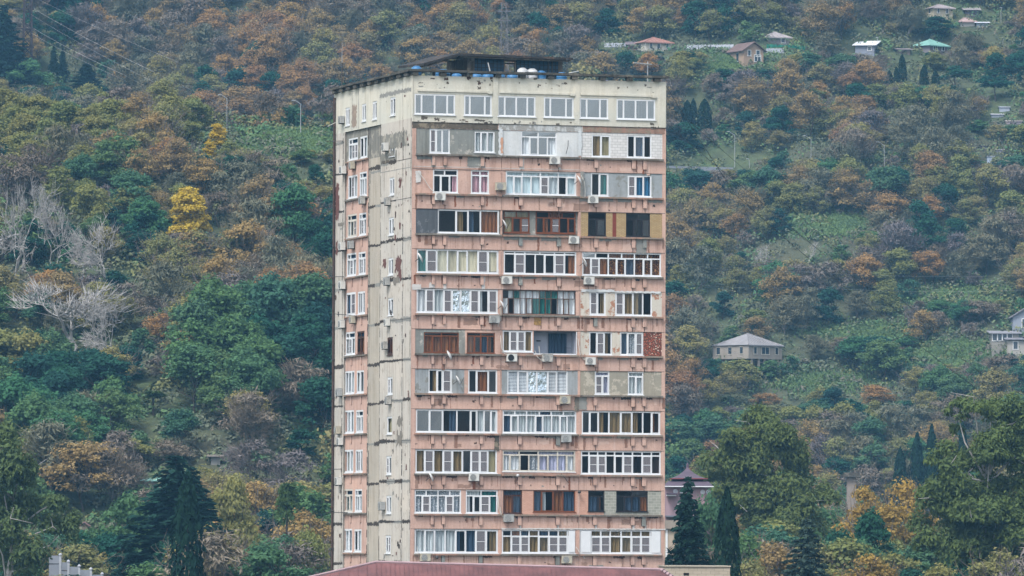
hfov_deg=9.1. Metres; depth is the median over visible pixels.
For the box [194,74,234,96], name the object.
olive green tree
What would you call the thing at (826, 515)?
leafy green tree
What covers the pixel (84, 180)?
yellow green tree
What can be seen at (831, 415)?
bare tree
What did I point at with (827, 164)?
leafy green tree
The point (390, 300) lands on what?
window
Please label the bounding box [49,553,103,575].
panel fence
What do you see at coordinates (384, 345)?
air conditioner
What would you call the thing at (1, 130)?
yellow green tree
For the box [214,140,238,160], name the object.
yellow green tree
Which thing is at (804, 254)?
overhead wire
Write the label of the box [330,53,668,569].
apartment tower
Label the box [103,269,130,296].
evergreen tree
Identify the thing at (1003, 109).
hillside shed
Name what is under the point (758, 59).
window
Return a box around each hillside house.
[634,37,674,51]
[726,42,766,66]
[765,31,792,44]
[852,41,879,55]
[913,39,950,54]
[925,4,955,22]
[958,18,977,26]
[986,331,1021,355]
[1004,336,1023,359]
[1007,308,1023,332]
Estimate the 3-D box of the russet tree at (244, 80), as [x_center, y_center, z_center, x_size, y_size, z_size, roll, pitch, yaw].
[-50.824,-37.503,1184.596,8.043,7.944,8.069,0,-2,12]
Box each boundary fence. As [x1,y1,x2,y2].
[604,43,625,46]
[686,44,733,48]
[766,48,783,52]
[767,44,804,49]
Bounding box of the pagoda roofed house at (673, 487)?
[665,463,713,542]
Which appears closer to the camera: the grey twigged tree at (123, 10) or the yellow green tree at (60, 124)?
the yellow green tree at (60, 124)
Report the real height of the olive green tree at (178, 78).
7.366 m
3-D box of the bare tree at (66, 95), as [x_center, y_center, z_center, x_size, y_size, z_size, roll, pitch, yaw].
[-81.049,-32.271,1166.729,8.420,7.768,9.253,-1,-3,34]
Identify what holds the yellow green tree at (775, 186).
on the ground at (148, 422)
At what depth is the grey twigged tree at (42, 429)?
705.80 m
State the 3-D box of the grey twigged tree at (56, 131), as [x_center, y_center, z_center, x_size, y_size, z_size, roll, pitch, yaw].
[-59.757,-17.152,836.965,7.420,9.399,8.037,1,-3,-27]
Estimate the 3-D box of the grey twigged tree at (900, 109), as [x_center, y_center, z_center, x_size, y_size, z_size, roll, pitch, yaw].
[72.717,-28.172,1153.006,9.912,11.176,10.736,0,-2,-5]
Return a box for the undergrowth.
[0,0,1023,543]
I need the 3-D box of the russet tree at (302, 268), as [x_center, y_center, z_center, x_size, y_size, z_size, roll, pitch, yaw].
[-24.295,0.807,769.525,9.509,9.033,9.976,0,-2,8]
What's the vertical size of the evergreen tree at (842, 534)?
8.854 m
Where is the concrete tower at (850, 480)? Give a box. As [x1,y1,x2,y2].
[841,473,861,513]
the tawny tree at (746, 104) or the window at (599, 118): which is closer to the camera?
the window at (599, 118)
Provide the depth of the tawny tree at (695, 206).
1116.93 m
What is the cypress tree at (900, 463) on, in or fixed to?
on the ground at (148, 422)
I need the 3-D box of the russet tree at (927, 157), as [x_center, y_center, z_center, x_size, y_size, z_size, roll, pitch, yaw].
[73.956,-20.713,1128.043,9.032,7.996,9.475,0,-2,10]
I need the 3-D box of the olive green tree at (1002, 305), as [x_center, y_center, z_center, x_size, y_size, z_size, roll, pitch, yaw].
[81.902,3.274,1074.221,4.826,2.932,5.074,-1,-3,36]
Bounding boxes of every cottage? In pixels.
[80,521,90,529]
[143,477,161,487]
[207,454,223,464]
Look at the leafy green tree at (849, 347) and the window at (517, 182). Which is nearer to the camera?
the window at (517, 182)
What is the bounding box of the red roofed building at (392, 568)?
[310,561,673,575]
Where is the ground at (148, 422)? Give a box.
[0,0,1023,536]
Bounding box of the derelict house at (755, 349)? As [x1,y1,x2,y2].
[712,333,783,375]
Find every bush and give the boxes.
[58,234,95,262]
[61,178,77,200]
[70,121,87,138]
[95,183,114,198]
[96,59,116,78]
[103,67,115,85]
[117,280,150,310]
[124,327,158,355]
[131,430,154,456]
[153,307,167,333]
[199,102,219,125]
[230,113,262,126]
[232,6,247,26]
[280,104,307,125]
[280,162,302,181]
[487,18,504,34]
[687,294,708,311]
[699,128,717,144]
[706,320,718,336]
[707,358,723,377]
[712,107,739,123]
[714,124,731,136]
[717,325,739,342]
[734,226,760,248]
[737,20,760,40]
[745,213,767,229]
[755,359,781,377]
[756,158,769,167]
[758,116,774,133]
[773,150,792,169]
[778,355,799,373]
[784,14,808,34]
[811,49,830,62]
[829,244,851,259]
[858,72,871,84]
[883,22,898,35]
[883,155,900,166]
[893,141,913,161]
[895,278,920,299]
[898,346,914,363]
[903,303,919,318]
[906,316,924,331]
[930,310,950,329]
[959,321,984,337]
[961,97,981,119]
[964,269,985,284]
[967,97,988,115]
[975,355,993,371]
[1007,23,1023,35]
[1011,13,1023,24]
[1011,298,1023,314]
[1019,91,1023,105]
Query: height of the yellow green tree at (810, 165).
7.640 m
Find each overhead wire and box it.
[11,77,330,85]
[38,11,234,110]
[665,67,1023,83]
[666,86,975,387]
[666,123,1002,388]
[668,261,1012,276]
[668,300,957,410]
[668,324,939,415]
[673,281,1009,291]
[677,51,1022,76]
[693,124,1022,388]
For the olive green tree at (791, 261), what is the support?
on the ground at (148, 422)
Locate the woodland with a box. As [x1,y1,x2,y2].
[0,60,686,472]
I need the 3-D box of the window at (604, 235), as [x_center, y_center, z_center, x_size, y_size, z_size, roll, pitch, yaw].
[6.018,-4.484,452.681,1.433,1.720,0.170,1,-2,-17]
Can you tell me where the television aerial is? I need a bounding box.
[633,61,651,81]
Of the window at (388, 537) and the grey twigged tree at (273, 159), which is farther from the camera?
the grey twigged tree at (273, 159)
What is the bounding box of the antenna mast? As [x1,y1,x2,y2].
[341,63,342,84]
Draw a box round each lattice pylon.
[21,0,33,81]
[497,2,510,71]
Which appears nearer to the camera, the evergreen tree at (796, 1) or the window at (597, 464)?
the window at (597, 464)
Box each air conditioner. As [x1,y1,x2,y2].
[334,426,340,433]
[334,477,341,485]
[335,388,341,396]
[336,437,342,445]
[338,116,344,123]
[338,242,346,250]
[338,281,346,289]
[338,320,344,328]
[339,166,345,174]
[347,241,354,248]
[348,161,354,169]
[349,315,356,323]
[358,196,364,204]
[378,502,384,509]
[381,142,388,151]
[381,341,387,349]
[383,277,389,285]
[383,318,389,326]
[384,197,390,205]
[384,396,391,404]
[417,547,430,561]
[434,192,445,200]
[468,473,478,481]
[489,309,501,323]
[495,182,505,190]
[498,269,511,283]
[500,507,513,522]
[506,354,516,361]
[539,349,552,362]
[549,156,559,164]
[559,396,570,403]
[561,435,571,442]
[561,556,571,563]
[568,236,578,243]
[583,276,594,284]
[584,357,595,364]
[588,195,598,203]
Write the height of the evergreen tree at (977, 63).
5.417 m
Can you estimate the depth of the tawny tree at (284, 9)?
1226.93 m
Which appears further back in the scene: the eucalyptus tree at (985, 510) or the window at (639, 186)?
the eucalyptus tree at (985, 510)
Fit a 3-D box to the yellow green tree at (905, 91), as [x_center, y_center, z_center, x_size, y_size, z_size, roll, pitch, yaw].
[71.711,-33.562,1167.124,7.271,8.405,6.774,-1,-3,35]
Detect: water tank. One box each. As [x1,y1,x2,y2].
[517,68,527,77]
[528,69,537,78]
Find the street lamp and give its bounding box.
[292,100,300,132]
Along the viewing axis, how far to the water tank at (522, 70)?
452.58 m
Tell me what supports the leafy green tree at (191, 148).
on the ground at (148, 422)
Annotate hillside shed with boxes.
[625,42,637,49]
[895,48,912,54]
[962,8,980,16]
[974,22,989,26]
[986,156,994,162]
[990,114,1003,117]
[998,106,1009,111]
[1005,120,1021,124]
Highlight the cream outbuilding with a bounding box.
[665,520,678,556]
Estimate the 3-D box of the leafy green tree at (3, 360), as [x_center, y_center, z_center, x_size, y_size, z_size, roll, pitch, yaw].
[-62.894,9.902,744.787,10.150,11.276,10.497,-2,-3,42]
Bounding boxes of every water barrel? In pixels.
[411,66,421,75]
[435,69,449,75]
[482,74,492,76]
[507,75,517,77]
[538,71,545,78]
[556,72,566,78]
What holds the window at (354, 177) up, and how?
in the apartment tower at (495, 419)
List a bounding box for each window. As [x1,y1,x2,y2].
[343,529,351,552]
[344,107,349,126]
[344,332,354,355]
[344,371,354,394]
[344,410,353,433]
[344,450,352,473]
[345,292,355,316]
[345,489,352,512]
[346,214,356,238]
[347,137,357,161]
[347,175,357,199]
[347,253,355,276]
[353,529,361,552]
[354,450,362,472]
[354,489,361,512]
[355,370,363,393]
[355,410,362,433]
[356,331,364,354]
[357,252,365,275]
[357,291,364,314]
[358,212,365,236]
[360,136,367,158]
[360,171,366,195]
[361,104,365,122]
[371,101,376,120]
[384,535,390,553]
[385,456,390,475]
[386,337,392,355]
[386,377,392,395]
[386,416,391,434]
[386,496,390,513]
[387,298,392,316]
[388,217,393,235]
[388,258,392,275]
[389,97,394,116]
[390,177,393,195]
[414,94,455,115]
[414,490,461,513]
[415,409,497,433]
[415,449,497,473]
[415,529,498,553]
[416,249,497,273]
[416,288,497,313]
[423,332,459,353]
[428,369,451,392]
[429,128,449,153]
[433,169,458,193]
[438,209,499,234]
[463,95,492,116]
[465,490,498,513]
[466,332,495,353]
[467,370,497,393]
[470,170,488,193]
[474,131,494,153]
[497,96,535,117]
[501,530,575,553]
[502,410,575,433]
[502,450,575,472]
[502,490,521,513]
[503,211,529,233]
[503,290,575,314]
[503,330,533,352]
[504,251,576,275]
[505,171,575,195]
[507,370,568,394]
[520,131,556,155]
[533,490,575,512]
[535,211,576,234]
[543,97,574,118]
[579,98,608,119]
[580,451,660,474]
[580,530,660,553]
[581,252,660,276]
[582,411,659,434]
[587,491,604,511]
[588,212,606,236]
[589,292,606,315]
[589,332,612,355]
[591,173,609,196]
[592,135,611,157]
[594,371,608,394]
[615,292,652,316]
[616,99,655,120]
[616,491,648,512]
[619,332,643,355]
[625,213,649,236]
[627,135,652,158]
[627,175,652,197]
[628,372,643,395]
[754,54,760,61]
[761,347,769,354]
[775,347,778,354]
[992,334,997,340]
[997,334,1002,340]
[1012,341,1018,349]
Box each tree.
[0,0,35,17]
[0,5,35,88]
[0,77,17,90]
[0,85,25,122]
[0,101,17,129]
[0,104,29,136]
[0,127,9,146]
[0,130,38,155]
[0,134,21,151]
[0,142,73,206]
[0,152,18,186]
[0,171,60,282]
[0,172,31,208]
[0,212,55,261]
[0,215,12,226]
[0,231,14,252]
[0,262,40,312]
[0,286,21,322]
[0,327,22,368]
[0,356,13,368]
[0,363,20,381]
[0,366,14,382]
[0,370,57,430]
[0,381,18,411]
[0,405,11,424]
[0,419,82,575]
[0,543,44,575]
[2,109,45,144]
[4,288,25,319]
[4,389,74,443]
[5,57,54,92]
[5,276,145,351]
[7,9,19,17]
[8,218,52,265]
[10,14,42,50]
[11,138,51,158]
[11,327,53,371]
[11,350,58,389]
[11,476,63,522]
[13,84,46,96]
[14,0,49,9]
[14,93,30,110]
[15,11,46,41]
[15,415,91,494]
[15,425,66,479]
[16,532,74,575]
[17,31,49,63]
[17,85,40,94]
[17,330,74,352]
[18,291,58,329]
[19,5,56,38]
[19,266,84,318]
[19,523,57,571]
[20,86,61,100]
[20,326,77,358]
[21,441,49,483]
[22,408,94,483]
[22,518,40,534]
[23,94,52,119]
[23,164,49,191]
[23,268,89,317]
[25,107,47,140]
[25,262,74,304]
[29,182,62,217]
[30,165,79,209]
[31,116,66,157]
[33,121,78,164]
[33,154,62,178]
[33,369,73,399]
[35,531,53,541]
[36,194,91,265]
[36,436,133,511]
[37,362,93,396]
[38,213,66,249]
[40,0,65,10]
[40,303,80,335]
[41,0,73,13]
[41,84,58,95]
[42,534,82,571]
[43,100,58,118]
[44,349,75,366]
[45,9,79,47]
[46,83,75,98]
[47,44,58,73]
[47,98,85,140]
[48,539,130,575]
[49,93,64,101]
[49,348,80,366]
[50,221,82,250]
[51,388,130,438]
[52,121,74,155]
[53,391,102,442]
[55,48,69,79]
[55,113,77,125]
[55,415,97,474]
[57,91,73,101]
[59,1,112,40]
[59,107,85,131]
[61,131,98,156]
[61,142,105,180]
[61,151,101,185]
[61,531,107,557]
[64,0,85,19]
[65,93,96,108]
[65,270,105,316]
[65,445,157,509]
[66,177,95,200]
[67,63,102,91]
[67,210,119,277]
[69,22,115,54]
[69,181,117,221]
[70,350,108,392]
[71,92,97,108]
[71,106,101,130]
[71,278,135,332]
[72,41,104,63]
[72,82,102,98]
[72,346,99,389]
[73,406,111,445]
[76,1,121,32]
[78,163,101,184]
[78,214,115,235]
[78,301,125,349]
[79,114,106,136]
[79,552,107,562]
[80,350,133,394]
[82,188,117,220]
[82,489,153,552]
[84,0,124,12]
[86,223,130,262]
[86,342,141,380]
[87,127,132,167]
[88,91,111,113]
[88,96,126,135]
[88,127,102,142]
[89,133,149,188]
[89,374,143,422]
[90,0,107,19]
[92,385,141,436]
[93,15,141,62]
[93,84,148,108]
[93,530,137,557]
[95,33,137,66]
[97,84,110,91]
[98,38,131,65]
[99,125,127,153]
[99,428,147,489]
[102,58,148,93]
[102,94,162,130]
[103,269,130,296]
[103,546,145,575]
[104,0,149,27]
[104,202,122,233]
[105,437,161,466]
[106,63,143,84]
[106,115,154,139]
[107,99,139,117]
[107,295,147,324]
[109,168,154,204]
[109,455,243,575]
[111,0,154,29]
[111,146,162,184]
[111,186,139,224]
[116,344,143,379]
[117,113,136,135]
[117,129,164,162]
[117,196,171,235]
[119,231,161,260]
[119,488,147,510]
[121,33,163,62]
[122,211,163,247]
[124,15,157,44]
[125,90,155,114]
[126,52,151,72]
[126,111,184,151]
[126,561,170,575]
[127,199,168,228]
[129,257,190,315]
[131,293,170,317]
[132,51,181,79]
[132,75,156,92]
[132,256,180,292]
[132,487,150,501]
[133,34,183,57]
[133,228,189,264]
[134,74,197,102]
[135,91,156,102]
[137,5,173,31]
[137,123,169,141]
[138,311,176,339]
[138,439,200,465]
[139,183,163,195]
[139,187,175,215]
[140,134,197,182]
[140,348,172,377]
[142,0,161,9]
[142,20,170,42]
[142,101,194,135]
[142,391,168,415]
[142,487,170,515]
[144,40,182,61]
[144,328,196,383]
[144,534,178,571]
[146,92,190,126]
[147,9,194,43]
[148,247,204,282]
[148,294,196,332]
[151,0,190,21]
[151,135,205,180]
[152,523,252,575]
[152,527,249,575]
[155,0,196,12]
[155,21,199,53]
[157,194,194,223]
[158,170,198,193]
[158,407,201,443]
[159,69,197,96]
[159,475,222,509]
[160,289,189,306]
[160,316,225,396]
[162,342,223,412]
[163,50,186,70]
[163,296,218,347]
[164,186,212,238]
[165,230,225,265]
[165,471,206,575]
[166,0,206,25]
[166,229,207,244]
[166,466,222,529]
[167,0,199,12]
[167,182,189,214]
[169,261,213,291]
[169,272,256,331]
[170,50,213,77]
[171,62,204,83]
[171,228,221,258]
[172,83,193,97]
[174,27,198,52]
[174,41,212,66]
[174,281,197,299]
[175,0,215,12]
[177,13,230,36]
[177,120,204,143]
[177,156,228,194]
[180,99,203,130]
[181,95,213,128]
[182,0,208,21]
[183,88,218,112]
[184,20,231,60]
[184,80,214,98]
[184,143,199,154]
[184,256,225,282]
[185,74,196,88]
[185,154,220,183]
[186,253,251,290]
[187,348,232,406]
[193,311,271,354]
[194,64,219,92]
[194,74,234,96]
[194,369,241,415]
[195,5,234,33]
[195,464,225,478]
[196,270,248,288]
[197,27,227,58]
[197,235,243,263]
[197,468,253,491]
[198,0,224,8]
[200,189,235,226]
[200,469,270,511]
[201,142,216,156]
[202,32,241,67]
[204,111,227,126]
[205,218,281,268]
[206,83,252,123]
[206,156,285,202]
[207,123,227,147]
[207,471,262,560]
[208,154,261,191]
[208,343,285,400]
[209,148,289,196]
[210,51,238,73]
[210,386,282,458]
[211,66,228,82]
[211,96,266,125]
[211,153,225,166]
[213,178,267,215]
[213,510,269,537]
[214,108,235,126]
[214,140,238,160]
[214,386,280,438]
[214,437,281,480]
[214,505,274,531]
[217,27,255,60]
[218,8,237,29]
[218,233,252,274]
[218,476,290,532]
[219,147,276,174]
[219,194,285,232]
[220,67,249,93]
[220,280,276,322]
[221,7,238,23]
[221,167,271,201]
[222,65,257,87]
[222,147,259,170]
[222,332,288,397]
[223,539,317,575]
[224,173,290,225]
[226,17,279,33]
[226,24,264,53]
[228,537,259,560]
[229,84,274,114]
[230,251,282,281]
[231,53,264,69]
[232,18,272,30]
[233,12,265,26]
[234,0,276,25]
[234,263,256,282]
[234,271,318,334]
[237,229,283,265]
[239,63,273,90]
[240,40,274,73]
[240,538,330,574]
[241,225,275,251]
[241,279,253,288]
[242,29,297,70]
[244,0,268,7]
[244,8,276,25]
[245,528,330,569]
[246,313,289,362]
[246,534,326,572]
[248,264,289,283]
[249,112,282,125]
[249,233,307,270]
[250,90,290,121]
[250,479,307,511]
[251,507,281,537]
[252,449,321,483]
[254,29,306,65]
[254,260,289,282]
[254,534,273,544]
[255,10,294,28]
[255,70,285,96]
[256,241,318,266]
[258,507,330,552]
[259,99,313,125]
[261,155,282,178]
[261,476,330,513]
[262,0,289,10]
[262,190,327,240]
[262,482,330,536]
[262,522,311,540]
[264,88,289,114]
[265,182,325,246]
[265,357,330,415]
[266,0,288,8]
[266,165,291,184]
[266,333,314,394]
[268,26,301,67]
[268,180,322,196]
[269,0,313,29]
[271,20,300,31]
[272,180,298,189]
[273,62,298,85]
[273,69,313,94]
[273,259,331,280]
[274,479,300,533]
[275,0,313,27]
[275,323,322,378]
[277,15,307,35]
[278,0,314,14]
[279,88,308,113]
[279,271,331,350]
[281,57,325,89]
[282,26,312,64]
[282,251,331,276]
[283,428,317,454]
[287,49,325,64]
[287,311,329,376]
[288,148,317,165]
[289,84,317,110]
[290,38,344,83]
[290,529,330,570]
[291,5,341,38]
[291,374,331,439]
[292,300,331,356]
[294,524,329,573]
[296,218,323,253]
[296,364,328,404]
[297,180,317,193]
[301,59,325,83]
[303,82,339,127]
[306,23,344,61]
[307,163,324,185]
[308,231,332,262]
[309,0,350,30]
[309,57,358,91]
[309,400,331,419]
[310,185,332,207]
[311,196,332,220]
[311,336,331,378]
[313,482,330,514]
[315,229,332,258]
[317,452,330,480]
[318,148,332,164]
[318,193,332,208]
[321,256,331,274]
[322,414,331,440]
[323,78,344,99]
[323,209,332,227]
[323,224,332,259]
[326,23,355,53]
[326,56,368,82]
[328,7,355,26]
[333,29,375,64]
[333,54,358,74]
[336,0,372,8]
[336,5,367,33]
[337,41,374,65]
[341,30,389,62]
[347,0,380,20]
[353,0,414,19]
[353,19,385,45]
[353,57,384,79]
[360,63,402,78]
[361,14,396,40]
[362,8,413,49]
[372,0,424,26]
[385,62,407,74]
[388,37,415,63]
[390,35,442,63]
[392,0,425,25]
[395,24,438,58]
[401,12,436,31]
[408,22,427,33]
[411,0,431,17]
[418,29,465,55]
[420,0,461,9]
[423,1,454,28]
[424,48,454,68]
[431,1,483,34]
[434,0,481,30]
[434,59,454,69]
[440,38,490,53]
[447,0,481,4]
[450,32,474,46]
[460,0,491,25]
[464,35,513,54]
[469,25,516,52]
[470,22,509,43]
[472,44,513,71]
[489,0,517,15]
[494,48,524,71]
[497,0,527,19]
[501,9,526,37]
[501,34,537,66]
[505,64,513,76]
[507,20,545,40]
[511,0,552,26]
[513,40,554,56]
[518,11,549,40]
[519,27,556,53]
[530,52,572,77]
[539,1,580,29]
[539,28,577,55]
[542,0,562,30]
[542,25,564,51]
[546,36,597,62]
[548,21,606,62]
[555,0,600,28]
[557,0,592,5]
[564,50,597,76]
[569,51,626,80]
[571,1,603,29]
[573,34,599,53]
[577,2,609,25]
[589,0,615,7]
[592,49,615,68]
[593,8,624,35]
[606,0,649,28]
[608,63,636,80]
[614,50,640,79]
[617,0,641,23]
[618,5,658,39]
[631,50,667,79]
[632,3,680,37]
[634,52,662,65]
[640,0,668,8]
[647,0,684,28]
[654,50,663,58]
[660,74,695,107]
[664,50,697,68]
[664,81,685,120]
[665,55,694,77]
[665,58,694,90]
[665,264,693,295]
[665,279,689,310]
[665,291,696,330]
[665,296,684,330]
[665,304,722,347]
[665,322,719,367]
[665,331,680,350]
[665,346,691,384]
[665,369,711,413]
[665,380,708,415]
[665,417,699,443]
[665,424,678,445]
[665,459,677,482]
[665,476,713,564]
[665,542,734,566]
[666,117,690,145]
[666,121,704,152]
[666,170,690,191]
[666,184,697,210]
[666,184,711,221]
[666,213,682,239]
[666,216,702,256]
[666,236,692,279]
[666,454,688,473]
[668,196,724,236]
[668,438,707,465]
[670,413,694,424]
[671,336,702,360]
[672,280,688,299]
[672,356,710,383]
[673,5,703,25]
[673,236,707,261]
[674,242,731,301]
[676,51,705,65]
[677,168,699,192]
[678,0,692,15]
[679,223,701,252]
[680,0,716,37]
[680,100,692,123]
[682,168,724,197]
[683,230,715,252]
[683,454,723,486]
[687,0,733,9]
[688,50,712,63]
[688,57,707,79]
[689,98,697,124]
[689,237,724,269]
[689,454,709,472]
[690,401,845,546]
[690,413,726,444]
[692,8,734,41]
[692,181,732,208]
[692,407,728,442]
[695,358,718,382]
[696,98,713,132]
[696,197,731,229]
[696,489,728,560]
[697,377,725,406]
[699,169,731,199]
[700,72,722,100]
[702,440,719,450]
[703,204,737,237]
[704,0,728,11]
[706,253,725,273]
[706,469,725,487]
[708,6,736,37]
[708,68,736,91]
[709,290,735,318]
[709,368,750,406]
[709,529,770,545]
[710,406,730,422]
[711,79,749,113]
[712,486,742,575]
[713,168,738,187]
[713,211,751,238]
[714,234,741,254]
[717,253,754,286]
[717,357,762,385]
[720,0,747,18]
[720,267,752,293]
[723,68,773,100]
[723,189,765,223]
[723,406,745,418]
[724,408,749,424]
[726,411,746,429]
[727,170,768,195]
[729,74,774,112]
[729,183,770,208]
[730,558,775,575]
[731,0,769,24]
[731,531,774,573]
[732,251,751,269]
[734,110,755,134]
[734,168,752,187]
[735,538,799,575]
[736,119,770,152]
[737,0,763,19]
[739,308,769,332]
[739,315,774,338]
[740,523,800,548]
[744,67,777,94]
[746,164,790,203]
[746,266,765,289]
[746,391,782,404]
[750,205,791,238]
[750,260,781,267]
[751,80,778,113]
[751,259,799,294]
[753,77,776,100]
[755,243,770,263]
[755,264,808,312]
[756,0,792,29]
[757,0,793,24]
[757,519,802,540]
[757,539,793,575]
[758,93,797,120]
[760,65,810,105]
[760,105,797,138]
[762,0,801,17]
[763,179,793,207]
[763,207,792,233]
[763,403,791,415]
[764,129,791,148]
[764,157,785,171]
[766,295,810,335]
[768,55,805,78]
[768,256,819,291]
[768,460,782,473]
[771,292,806,320]
[773,259,823,295]
[774,181,808,211]
[775,76,815,115]
[776,538,856,575]
[777,405,814,427]
[778,0,802,13]
[778,5,804,27]
[778,164,815,204]
[778,465,819,487]
[780,88,834,140]
[780,418,805,439]
[781,517,829,575]
[782,157,821,172]
[782,499,841,538]
[785,53,809,73]
[786,293,823,328]
[788,157,824,179]
[791,164,842,210]
[792,0,852,39]
[792,415,833,459]
[793,398,832,424]
[793,528,825,544]
[795,51,828,77]
[795,161,821,188]
[797,107,831,132]
[797,334,829,359]
[798,286,826,320]
[799,184,833,213]
[801,0,864,38]
[803,61,837,88]
[804,242,819,264]
[804,262,828,285]
[804,403,830,429]
[805,87,826,107]
[805,387,831,401]
[805,439,824,472]
[806,80,835,98]
[806,432,835,475]
[807,409,857,437]
[808,464,844,486]
[809,107,837,137]
[809,434,865,478]
[810,31,846,56]
[811,286,843,326]
[812,259,854,292]
[813,471,845,491]
[815,417,856,449]
[815,563,835,575]
[816,536,886,575]
[817,156,851,177]
[817,386,846,408]
[818,137,862,163]
[821,454,852,484]
[821,527,853,544]
[822,104,863,130]
[822,400,857,428]
[822,507,845,519]
[823,539,867,566]
[824,52,859,76]
[824,124,881,158]
[824,165,867,211]
[824,518,844,535]
[825,94,863,120]
[825,122,851,139]
[825,550,905,575]
[826,154,868,199]
[827,0,863,39]
[827,482,908,541]
[828,410,869,442]
[829,60,861,95]
[829,336,852,361]
[830,129,874,159]
[830,464,893,494]
[831,258,850,277]
[831,336,844,342]
[831,503,857,512]
[833,335,869,369]
[834,484,845,496]
[835,70,862,96]
[836,103,877,131]
[836,117,880,147]
[837,433,898,472]
[838,105,895,133]
[838,252,895,293]
[838,290,872,317]
[839,398,869,434]
[841,500,931,570]
[843,179,895,217]
[843,485,882,504]
[845,57,890,85]
[845,82,874,100]
[846,0,870,22]
[849,95,877,109]
[849,230,884,252]
[849,416,890,447]
[849,441,896,481]
[850,244,889,277]
[852,230,885,244]
[853,0,887,21]
[853,0,888,8]
[853,53,891,80]
[853,506,891,552]
[854,83,889,104]
[854,337,909,381]
[854,399,925,440]
[855,384,897,403]
[857,538,886,565]
[858,410,896,440]
[859,165,909,197]
[859,208,903,231]
[860,334,893,371]
[863,399,884,417]
[864,129,891,156]
[865,112,890,134]
[865,189,912,219]
[866,268,897,299]
[867,217,931,272]
[867,285,905,316]
[870,476,944,537]
[873,54,894,63]
[873,535,908,551]
[874,467,896,504]
[876,108,893,139]
[877,456,925,484]
[877,540,903,569]
[878,83,899,107]
[878,102,944,151]
[878,435,923,468]
[879,115,928,148]
[879,549,921,574]
[881,218,915,248]
[881,247,920,283]
[883,0,914,19]
[884,83,924,110]
[885,9,922,32]
[885,70,892,84]
[886,81,927,116]
[887,109,902,129]
[887,165,912,194]
[890,446,908,522]
[891,3,929,39]
[891,133,921,165]
[893,67,899,83]
[893,400,919,425]
[893,402,943,436]
[894,202,929,222]
[894,335,918,347]
[894,363,908,371]
[894,545,950,572]
[895,101,938,134]
[896,365,930,396]
[898,54,907,82]
[898,567,924,575]
[900,363,928,377]
[901,174,939,201]
[902,125,933,151]
[902,143,933,175]
[903,307,940,342]
[903,420,955,445]
[903,436,926,461]
[904,84,937,110]
[905,199,937,243]
[905,217,945,258]
[905,248,946,284]
[905,388,947,417]
[905,390,1023,575]
[907,18,929,32]
[907,432,925,510]
[908,149,953,179]
[909,300,927,307]
[913,364,955,378]
[914,123,961,164]
[916,243,952,280]
[916,362,951,402]
[917,84,951,111]
[917,193,950,217]
[918,52,946,69]
[919,64,928,85]
[919,416,956,438]
[919,426,971,456]
[919,562,949,575]
[920,16,956,36]
[921,531,972,572]
[922,164,952,196]
[922,565,956,575]
[923,422,940,520]
[924,392,976,428]
[925,300,948,318]
[927,95,955,121]
[929,138,985,170]
[930,100,975,133]
[931,70,939,84]
[931,299,950,308]
[932,182,960,216]
[932,371,978,410]
[934,251,977,287]
[935,89,978,118]
[935,230,973,259]
[937,83,958,103]
[939,63,973,86]
[940,153,980,199]
[941,84,964,105]
[942,45,977,69]
[942,46,976,64]
[942,217,970,245]
[944,121,972,147]
[946,298,978,324]
[946,362,964,373]
[946,553,979,575]
[948,197,985,228]
[949,28,989,58]
[949,299,989,322]
[952,376,977,398]
[952,547,1023,575]
[953,423,971,441]
[954,241,993,270]
[955,176,979,201]
[955,396,986,426]
[956,362,974,377]
[957,152,985,173]
[957,193,992,223]
[957,421,967,475]
[958,232,1009,274]
[960,163,1016,210]
[960,300,1005,322]
[964,95,991,115]
[964,213,1023,263]
[965,119,988,132]
[965,361,990,386]
[966,414,996,440]
[967,366,1022,399]
[969,161,989,180]
[971,43,1002,64]
[972,161,998,177]
[973,178,999,199]
[973,214,1017,241]
[974,43,1013,72]
[974,74,1014,101]
[976,0,1002,10]
[976,45,1007,67]
[979,209,1023,256]
[980,353,1020,370]
[983,52,1011,76]
[984,124,1010,139]
[989,160,1023,202]
[989,300,1012,311]
[990,203,1023,244]
[992,163,1010,178]
[993,466,1016,486]
[993,540,1023,575]
[994,188,1023,214]
[994,255,1023,297]
[995,155,1023,165]
[997,392,1023,402]
[998,353,1018,366]
[998,364,1019,388]
[999,124,1018,137]
[1001,47,1015,65]
[1001,389,1020,396]
[1002,53,1023,81]
[1003,21,1015,28]
[1004,363,1023,392]
[1006,250,1023,264]
[1007,123,1023,155]
[1007,240,1023,262]
[1008,44,1022,49]
[1008,49,1023,74]
[1008,263,1023,296]
[1012,0,1023,10]
[1013,40,1023,51]
[1014,24,1023,45]
[1015,6,1023,24]
[1015,50,1023,77]
[1017,95,1023,114]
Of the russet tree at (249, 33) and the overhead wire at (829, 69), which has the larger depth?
the russet tree at (249, 33)
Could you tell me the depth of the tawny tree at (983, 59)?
1208.70 m
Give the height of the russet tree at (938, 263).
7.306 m
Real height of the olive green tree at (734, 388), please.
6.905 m
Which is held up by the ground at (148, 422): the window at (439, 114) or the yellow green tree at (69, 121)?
the yellow green tree at (69, 121)
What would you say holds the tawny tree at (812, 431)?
on the ground at (148, 422)
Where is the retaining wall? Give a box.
[667,166,732,170]
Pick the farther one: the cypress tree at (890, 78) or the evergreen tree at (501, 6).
the evergreen tree at (501, 6)
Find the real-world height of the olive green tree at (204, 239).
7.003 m
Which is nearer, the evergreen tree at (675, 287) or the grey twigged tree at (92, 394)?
the grey twigged tree at (92, 394)
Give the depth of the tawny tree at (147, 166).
823.94 m
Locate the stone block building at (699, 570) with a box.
[658,565,730,575]
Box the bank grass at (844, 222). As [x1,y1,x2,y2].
[230,38,1023,398]
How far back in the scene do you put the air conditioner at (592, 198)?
452.24 m
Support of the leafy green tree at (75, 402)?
on the ground at (148, 422)
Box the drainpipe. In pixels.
[330,98,335,570]

